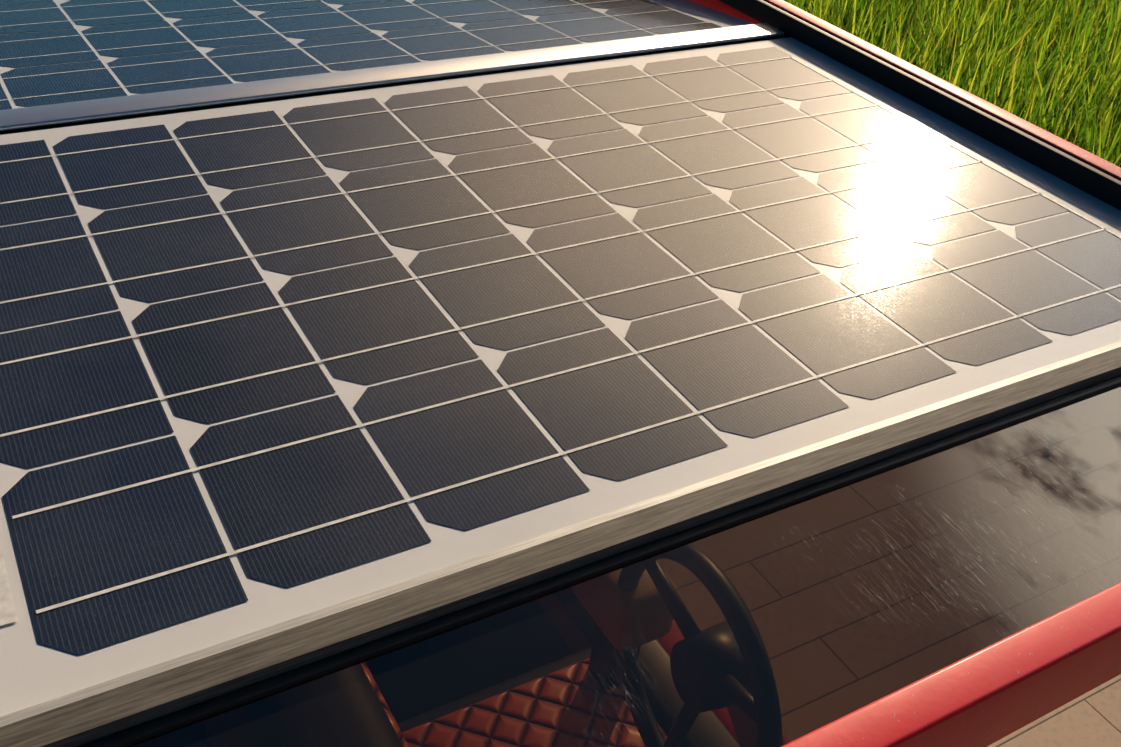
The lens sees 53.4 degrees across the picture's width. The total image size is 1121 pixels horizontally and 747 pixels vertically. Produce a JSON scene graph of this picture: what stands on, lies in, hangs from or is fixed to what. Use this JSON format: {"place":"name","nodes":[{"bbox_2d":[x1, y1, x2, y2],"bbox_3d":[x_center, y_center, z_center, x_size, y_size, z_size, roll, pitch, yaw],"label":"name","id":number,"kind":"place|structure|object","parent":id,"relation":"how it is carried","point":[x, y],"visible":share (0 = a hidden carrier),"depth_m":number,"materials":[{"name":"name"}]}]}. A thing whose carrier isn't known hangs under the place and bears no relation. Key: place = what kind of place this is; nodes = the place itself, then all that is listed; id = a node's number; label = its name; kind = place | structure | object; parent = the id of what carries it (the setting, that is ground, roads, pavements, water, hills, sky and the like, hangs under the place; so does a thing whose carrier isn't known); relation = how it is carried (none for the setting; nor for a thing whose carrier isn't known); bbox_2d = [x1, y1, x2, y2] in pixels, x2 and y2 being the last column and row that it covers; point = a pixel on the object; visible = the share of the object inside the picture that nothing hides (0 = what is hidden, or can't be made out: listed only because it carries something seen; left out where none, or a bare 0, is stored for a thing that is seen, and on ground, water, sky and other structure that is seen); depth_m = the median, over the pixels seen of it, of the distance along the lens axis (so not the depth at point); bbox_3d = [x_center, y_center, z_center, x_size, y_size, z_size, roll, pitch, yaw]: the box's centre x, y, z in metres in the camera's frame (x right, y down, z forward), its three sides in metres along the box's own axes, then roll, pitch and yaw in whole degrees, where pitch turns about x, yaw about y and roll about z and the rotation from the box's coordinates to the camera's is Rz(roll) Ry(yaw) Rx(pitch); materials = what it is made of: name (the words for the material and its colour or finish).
{"place":"outdoors","nodes":[
{"label":"outdoors","id":0,"kind":"place"},
{"bbox_2d":[688,0,1120,180],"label":"roof rail","id":1,"kind":"object","parent":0,"point":[1063,145],"visible":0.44,"depth_m":1.03,"materials":[{"name":"red metal"}]},
{"bbox_2d":[781,582,1120,746],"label":"roof rail","id":2,"kind":"object","parent":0,"point":[996,691],"depth_m":0.51,"materials":[{"name":"red metal"}]},
{"bbox_2d":[784,0,1120,166],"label":"meadow grass","id":3,"kind":"structure","parent":0,"point":[1053,67],"depth_m":5.08,"materials":[{"name":"green plant"}]},
{"bbox_2d":[987,674,1120,746],"bbox_3d":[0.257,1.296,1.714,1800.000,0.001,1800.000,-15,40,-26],"label":"terrain","id":4,"kind":"structure","parent":0,"point":[1092,718],"depth_m":2.54,"materials":[{"name":"beige tile"}]},
{"bbox_2d":[944,0,1120,135],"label":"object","id":5,"kind":"object","parent":4,"relation":"on","point":[953,46],"visible":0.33,"depth_m":4.68,"materials":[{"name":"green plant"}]},
{"bbox_3d":[-0.096,-0.282,2.056,0.161,1.064,0.036,-15,40,-26],"label":"front pillar","id":6,"kind":"object","parent":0,"visible":0},
{"bbox_2d":[0,35,788,134],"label":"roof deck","id":7,"kind":"structure","parent":6,"relation":"on","point":[326,93],"depth_m":0.97,"materials":[{"name":"black metal"}]},
{"bbox_2d":[0,0,753,109],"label":"solar panel","id":8,"kind":"object","parent":7,"relation":"on","point":[58,51],"visible":0.98,"depth_m":1.10,"materials":[{"name":"blue glass"}]},
{"bbox_2d":[0,23,784,130],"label":"panel frame","id":9,"kind":"object","parent":7,"relation":"on","point":[55,114],"visible":1,"depth_m":0.97,"materials":[{"name":"silver metal"}]},
{"bbox_2d":[0,37,1120,716],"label":"solar panel","id":10,"kind":"object","parent":7,"relation":"on","point":[266,365],"visible":1,"depth_m":0.69,"materials":[{"name":"black glass"}]},
{"bbox_2d":[0,341,1120,746],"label":"edge trim","id":11,"kind":"structure","parent":7,"relation":"attached to","point":[126,701],"depth_m":0.51,"materials":[{"name":"metal"}]},
{"bbox_2d":[78,375,1120,746],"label":"seal","id":12,"kind":"object","parent":7,"relation":"attached to","point":[182,717],"depth_m":0.52,"materials":[{"name":"black rubber"}]},
{"bbox_2d":[126,385,1120,746],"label":"windshield","id":13,"kind":"object","parent":7,"relation":"on","point":[784,625],"depth_m":0.52,"materials":[{"name":"glass"}]},
{"bbox_2d":[719,0,1120,210],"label":"trim","id":14,"kind":"structure","parent":7,"relation":"attached to","point":[1085,177],"depth_m":1.01,"materials":[{"name":"black rubber"}]}
]}

